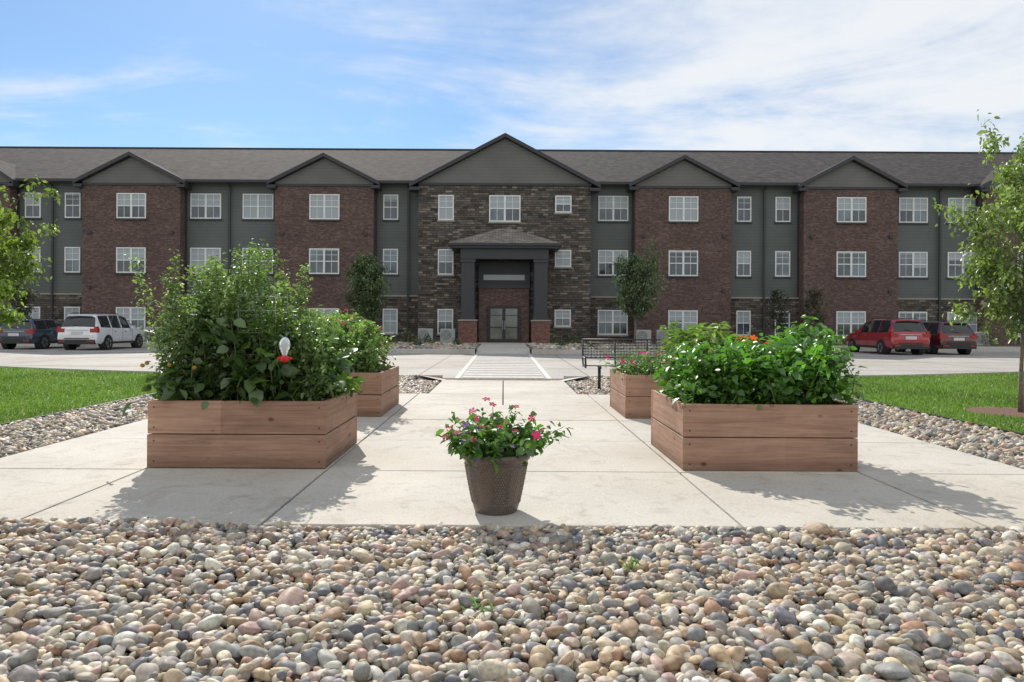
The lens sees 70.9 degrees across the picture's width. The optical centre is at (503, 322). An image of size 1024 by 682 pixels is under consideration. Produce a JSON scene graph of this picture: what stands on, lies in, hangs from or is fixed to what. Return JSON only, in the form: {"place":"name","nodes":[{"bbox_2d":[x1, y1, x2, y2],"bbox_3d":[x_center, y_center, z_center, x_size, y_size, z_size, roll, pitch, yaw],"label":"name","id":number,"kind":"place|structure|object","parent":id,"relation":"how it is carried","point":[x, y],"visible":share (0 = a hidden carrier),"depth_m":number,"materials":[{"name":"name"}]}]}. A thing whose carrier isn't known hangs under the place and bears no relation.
{"place":"outdoors","nodes":[
{"label":"outdoors","id":0,"kind":"place"},
{"bbox_2d":[0,368,150,423],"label":"lawn","id":1,"kind":"structure","parent":0,"point":[64,389],"depth_m":13.95,"materials":[{"name":"green plant"}]},
{"bbox_2d":[0,174,61,331],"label":"young tree","id":2,"kind":"object","parent":1,"relation":"on","point":[19,269],"visible":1,"depth_m":13.11,"materials":[{"name":"green plant"}]},
{"bbox_2d":[144,327,159,340],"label":"air conditioner","id":3,"kind":"object","parent":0,"point":[146,332],"visible":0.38,"depth_m":43.40,"materials":[{"name":"grey metal"}]},
{"bbox_2d":[10,378,981,681],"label":"gravel bed","id":4,"kind":"object","parent":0,"point":[450,536],"visible":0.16,"depth_m":16.93,"materials":[{"name":"grey gravel"}]},
{"bbox_2d":[0,393,1023,435],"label":"lawn edging","id":5,"kind":"object","parent":4,"relation":"on","point":[919,412],"visible":0.11,"depth_m":10.17,"materials":[{"name":"black metal"}]},
{"bbox_2d":[582,339,667,389],"bbox_3d":[2.570,0.843,14.229,1.990,1.044,0.597,0,0,0],"label":"park bench","id":6,"kind":"object","parent":4,"relation":"on","point":[614,357],"visible":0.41,"depth_m":14.47,"materials":[{"name":"black metal"}]},
{"bbox_2d":[0,346,1019,378],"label":"road","id":7,"kind":"structure","parent":0,"point":[444,365],"depth_m":26.05,"materials":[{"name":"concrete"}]},
{"bbox_2d":[0,319,80,348],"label":"hatchback car","id":8,"kind":"object","parent":7,"relation":"on","point":[40,333],"visible":0.69,"depth_m":34.94,"materials":[{"name":"blue paint"}]},
{"bbox_2d":[57,312,144,349],"bbox_3d":[-20.203,0.423,36.420,2.350,1.862,4.960,0,0,0],"label":"suv","id":9,"kind":"object","parent":7,"relation":"on","point":[107,331],"visible":0.99,"depth_m":34.55,"materials":[{"name":"white paint"}]},
{"bbox_2d":[0,342,1019,356],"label":"kerb","id":10,"kind":"structure","parent":7,"relation":"on","point":[472,351],"depth_m":32.95,"materials":[{"name":"concrete"}]},
{"bbox_2d":[1,366,1018,378],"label":"kerb","id":11,"kind":"structure","parent":7,"relation":"on","point":[441,376],"depth_m":19.00,"materials":[{"name":"concrete"}]},
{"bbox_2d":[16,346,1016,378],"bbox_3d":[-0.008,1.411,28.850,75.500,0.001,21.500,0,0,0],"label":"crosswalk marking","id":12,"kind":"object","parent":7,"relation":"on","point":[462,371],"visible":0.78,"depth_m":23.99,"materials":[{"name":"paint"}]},
{"bbox_2d":[846,318,930,354],"bbox_3d":[19.297,0.660,36.370,2.300,1.842,4.860,0,0,0],"label":"suv","id":13,"kind":"object","parent":7,"relation":"on","point":[884,336],"visible":0.97,"depth_m":34.50,"materials":[{"name":"red paint"}]},
{"bbox_2d":[895,320,977,354],"bbox_3d":[21.946,0.735,36.870,2.250,1.722,4.660,0,0,0],"label":"suv","id":14,"kind":"object","parent":7,"relation":"on","point":[961,339],"visible":0.7,"depth_m":34.77,"materials":[{"name":"red paint"}]},
{"bbox_2d":[0,341,1023,681],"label":"river pebbles","id":15,"kind":"object","parent":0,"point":[826,603],"visible":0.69,"depth_m":3.36,"materials":[{"name":"beige gravel"}]},
{"bbox_2d":[459,555,640,611],"bbox_3d":[0.270,1.251,3.473,1.060,0.079,0.121,0,0,-35],"label":"weed","id":16,"kind":"object","parent":15,"relation":"on","point":[627,566],"visible":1,"depth_m":3.21,"materials":[{"name":"green plant"}]},
{"bbox_2d":[0,375,1023,535],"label":"paved plaza","id":17,"kind":"structure","parent":0,"point":[605,464],"depth_m":5.82,"materials":[{"name":"concrete"}]},
{"bbox_2d":[147,388,356,467],"bbox_3d":[-2.364,0.986,7.038,1.588,0.592,1.363,0,0,0],"label":"raised planter bed","id":18,"kind":"object","parent":17,"relation":"on","point":[263,434],"visible":0.9,"depth_m":6.36,"materials":[{"name":"wood"}]},
{"bbox_2d":[122,238,366,416],"bbox_3d":[-2.394,0.029,7.017,2.097,1.647,1.730,0,0,0],"label":"tomato plant","id":19,"kind":"object","parent":18,"relation":"on","point":[214,364],"visible":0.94,"depth_m":6.55,"materials":[{"name":"green plant"}]},
{"bbox_2d":[237,294,287,400],"bbox_3d":[-2.251,0.262,6.725,0.347,1.050,0.358,0,0,0],"label":"tomato cage","id":20,"kind":"object","parent":18,"relation":"on","point":[275,296],"visible":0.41,"depth_m":6.55,"materials":[{"name":"grey metal"}]},
{"bbox_2d":[277,315,302,392],"bbox_3d":[-1.879,0.357,6.322,0.128,0.864,0.373,0,0,4],"label":"hummingbird feeder","id":21,"kind":"object","parent":18,"relation":"on","point":[284,344],"visible":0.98,"depth_m":6.17,"materials":[{"name":"clear glass"}]},
{"bbox_2d":[348,366,398,416],"bbox_3d":[-2.465,0.981,10.678,1.586,0.602,1.643,0,0,0],"label":"raised planter bed","id":22,"kind":"object","parent":17,"relation":"on","point":[378,396],"visible":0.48,"depth_m":9.86,"materials":[{"name":"wood"}]},
{"bbox_2d":[276,309,395,372],"bbox_3d":[-2.550,0.280,10.646,1.951,1.005,2.006,0,0,0],"label":"zinnia plant","id":23,"kind":"object","parent":22,"relation":"on","point":[366,342],"visible":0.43,"depth_m":10.28,"materials":[{"name":"green plant"}]},
{"bbox_2d":[462,451,529,515],"bbox_3d":[-0.052,1.093,4.980,0.472,0.413,0.472,0,0,0],"label":"flower pot","id":24,"kind":"object","parent":17,"relation":"on","point":[492,493],"visible":0.94,"depth_m":4.82,"materials":[{"name":"plastic"}]},
{"bbox_2d":[436,397,573,474],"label":"vinca flowers","id":25,"kind":"object","parent":24,"relation":"in","point":[488,439],"visible":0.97,"depth_m":4.84,"materials":[{"name":"green plant"}]},
{"bbox_2d":[610,368,670,417],"bbox_3d":[2.459,1.014,10.579,1.572,0.592,1.443,0,0,0],"label":"raised planter bed","id":26,"kind":"object","parent":17,"relation":"on","point":[630,396],"visible":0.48,"depth_m":9.86,"materials":[{"name":"wood"}]},
{"bbox_2d":[599,333,759,381],"bbox_3d":[2.530,0.479,10.543,2.117,0.693,1.798,0,0,0],"label":"petunia plant","id":27,"kind":"object","parent":26,"relation":"on","point":[643,367],"visible":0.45,"depth_m":10.26,"materials":[{"name":"green plant"}]},
{"bbox_2d":[657,321,768,370],"bbox_3d":[3.053,0.440,10.605,1.376,0.945,1.930,0,0,0],"label":"daylily","id":28,"kind":"object","parent":26,"relation":"in","point":[697,335],"visible":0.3,"depth_m":10.53,"materials":[{"name":"green plant"}]},
{"bbox_2d":[651,390,857,470],"bbox_3d":[2.364,1.016,7.048,1.551,0.587,1.383,0,0,0],"label":"raised planter bed","id":29,"kind":"object","parent":17,"relation":"on","point":[766,437],"visible":0.96,"depth_m":6.36,"materials":[{"name":"wood"}]},
{"bbox_2d":[649,315,872,409],"bbox_3d":[2.413,0.374,7.059,1.895,0.924,1.800,0,0,0],"label":"pepper plant","id":30,"kind":"object","parent":29,"relation":"on","point":[788,368],"visible":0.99,"depth_m":6.55,"materials":[{"name":"green plant"}]},
{"bbox_2d":[0,0,1023,151],"label":"sky","id":31,"kind":"structure","parent":0,"point":[739,75],"materials":[{"name":"blue"}]},
{"bbox_2d":[476,342,564,353],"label":"entrance walk","id":32,"kind":"structure","parent":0,"point":[499,348],"depth_m":33.98,"materials":[{"name":"concrete"}]},
{"bbox_2d":[144,341,1019,349],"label":"planting bed","id":33,"kind":"object","parent":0,"point":[528,346],"visible":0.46,"depth_m":42.43,"materials":[{"name":"brown soil"}]},
{"bbox_2d":[9,285,39,318],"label":"tree","id":34,"kind":"object","parent":33,"relation":"on","point":[25,301],"visible":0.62,"depth_m":43.24,"materials":[{"name":"green plant"}]},
{"bbox_2d":[342,251,394,327],"bbox_3d":[-7.579,-1.418,39.925,2.523,5.272,2.594,0,0,-41],"label":"young tree","id":35,"kind":"object","parent":33,"relation":"on","point":[364,267],"visible":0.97,"depth_m":39.69,"materials":[{"name":"green plant"}]},
{"bbox_2d":[387,333,398,343],"bbox_3d":[-5.978,0.825,38.076,0.937,0.781,1.088,0,0,17],"label":"shrub","id":36,"kind":"object","parent":33,"relation":"on","point":[393,339],"visible":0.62,"depth_m":37.84,"materials":[{"name":"green plant"}]},
{"bbox_2d":[400,326,412,342],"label":"shrub","id":37,"kind":"object","parent":33,"relation":"on","point":[408,340],"visible":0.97,"depth_m":42.99,"materials":[{"name":"green plant"}]},
{"bbox_2d":[412,335,424,344],"bbox_3d":[-4.434,0.934,37.209,0.669,0.588,0.819,0,0,36],"label":"shrub","id":38,"kind":"object","parent":33,"relation":"on","point":[417,342],"visible":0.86,"depth_m":37.13,"materials":[{"name":"green plant"}]},
{"bbox_2d":[418,328,433,342],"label":"air conditioner","id":39,"kind":"object","parent":33,"relation":"on","point":[422,332],"visible":0.73,"depth_m":43.40,"materials":[{"name":"grey metal"}]},
{"bbox_2d":[423,333,432,342],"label":"shrub","id":40,"kind":"object","parent":33,"relation":"on","point":[426,338],"visible":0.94,"depth_m":42.42,"materials":[{"name":"green plant"}]},
{"bbox_2d":[439,329,455,342],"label":"air conditioner","id":41,"kind":"object","parent":33,"relation":"on","point":[446,335],"visible":0.91,"depth_m":43.40,"materials":[{"name":"grey metal"}]},
{"bbox_2d":[452,337,463,344],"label":"shrub","id":42,"kind":"object","parent":33,"relation":"on","point":[457,342],"visible":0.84,"depth_m":37.46,"materials":[{"name":"green plant"}]},
{"bbox_2d":[17,185,976,343],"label":"stone walls","id":43,"kind":"structure","parent":33,"relation":"on","point":[568,289],"depth_m":44.60,"materials":[{"name":"stone"}]},
{"bbox_2d":[19,182,984,297],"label":"siding walls","id":44,"kind":"structure","parent":43,"relation":"on","point":[604,236],"depth_m":46.00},
{"bbox_2d":[0,133,1023,342],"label":"trim","id":45,"kind":"structure","parent":43,"relation":"attached to","point":[536,253],"depth_m":44.85,"materials":[{"name":"paint"}]},
{"bbox_2d":[0,138,1002,187],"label":"gable siding","id":46,"kind":"object","parent":45,"relation":"attached to","point":[505,160],"visible":1,"depth_m":45.18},
{"bbox_2d":[0,148,1020,242],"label":"roof","id":47,"kind":"structure","parent":45,"relation":"on","point":[631,166],"depth_m":50.38,"materials":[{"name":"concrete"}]},
{"bbox_2d":[0,182,1023,344],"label":"brick walls","id":48,"kind":"structure","parent":33,"relation":"on","point":[110,291],"depth_m":45.20,"materials":[{"name":"brown brick"}]},
{"bbox_2d":[25,192,1022,338],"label":"windows","id":49,"kind":"structure","parent":48,"relation":"attached to","point":[504,208],"depth_m":45.88,"materials":[{"name":"grey glass"}]},
{"bbox_2d":[550,332,561,343],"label":"shrub","id":50,"kind":"object","parent":33,"relation":"on","point":[552,340],"visible":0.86,"depth_m":42.48,"materials":[{"name":"green plant"}]},
{"bbox_2d":[556,338,568,345],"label":"shrub","id":51,"kind":"object","parent":33,"relation":"on","point":[561,343],"visible":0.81,"depth_m":36.94,"materials":[{"name":"green plant"}]},
{"bbox_2d":[567,333,582,343],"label":"shrub","id":52,"kind":"object","parent":33,"relation":"on","point":[574,339],"visible":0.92,"depth_m":42.97,"materials":[{"name":"green plant"}]},
{"bbox_2d":[587,338,601,344],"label":"shrub","id":53,"kind":"object","parent":33,"relation":"on","point":[594,343],"visible":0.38,"depth_m":36.48,"materials":[{"name":"green plant"}]},
{"bbox_2d":[611,239,670,343],"bbox_3d":[7.477,-1.694,39.751,3.148,6.000,3.111,0,0,0],"label":"young tree","id":54,"kind":"object","parent":33,"relation":"on","point":[638,270],"visible":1,"depth_m":39.58,"materials":[{"name":"green plant"}]},
{"bbox_2d":[636,330,651,343],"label":"air conditioner","id":55,"kind":"object","parent":33,"relation":"on","point":[643,334],"visible":0.8,"depth_m":43.40,"materials":[{"name":"grey metal"}]},
{"bbox_2d":[655,330,671,343],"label":"air conditioner","id":56,"kind":"object","parent":33,"relation":"on","point":[660,334],"visible":0.55,"depth_m":43.40,"materials":[{"name":"grey metal"}]},
{"bbox_2d":[764,288,793,336],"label":"tree","id":57,"kind":"object","parent":33,"relation":"on","point":[776,298],"visible":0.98,"depth_m":43.17,"materials":[{"name":"green plant"}]},
{"bbox_2d":[799,287,829,337],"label":"tree","id":58,"kind":"object","parent":33,"relation":"on","point":[813,300],"visible":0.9,"depth_m":43.20,"materials":[{"name":"green plant"}]},
{"bbox_2d":[974,332,989,345],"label":"air conditioner","id":59,"kind":"object","parent":33,"relation":"on","point":[980,340],"visible":0.63,"depth_m":43.40,"materials":[{"name":"grey metal"}]},
{"bbox_2d":[982,333,1003,345],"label":"shrub","id":60,"kind":"object","parent":33,"relation":"on","point":[990,339],"visible":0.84,"depth_m":43.03,"materials":[{"name":"green plant"}]},
{"bbox_2d":[838,373,1023,431],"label":"lawn","id":61,"kind":"structure","parent":0,"point":[948,394],"depth_m":13.90,"materials":[{"name":"green plant"}]},
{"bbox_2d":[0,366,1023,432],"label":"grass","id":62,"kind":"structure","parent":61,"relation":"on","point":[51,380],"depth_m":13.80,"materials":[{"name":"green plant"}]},
{"bbox_2d":[932,109,1023,411],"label":"young tree","id":63,"kind":"object","parent":61,"relation":"on","point":[1004,271],"visible":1,"depth_m":11.07,"materials":[{"name":"green plant"}]},
{"bbox_2d":[964,407,1023,417],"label":"mulch ring","id":64,"kind":"object","parent":61,"relation":"on","point":[1004,411],"visible":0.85,"depth_m":11.26,"materials":[{"name":"brown soil"}]}
]}

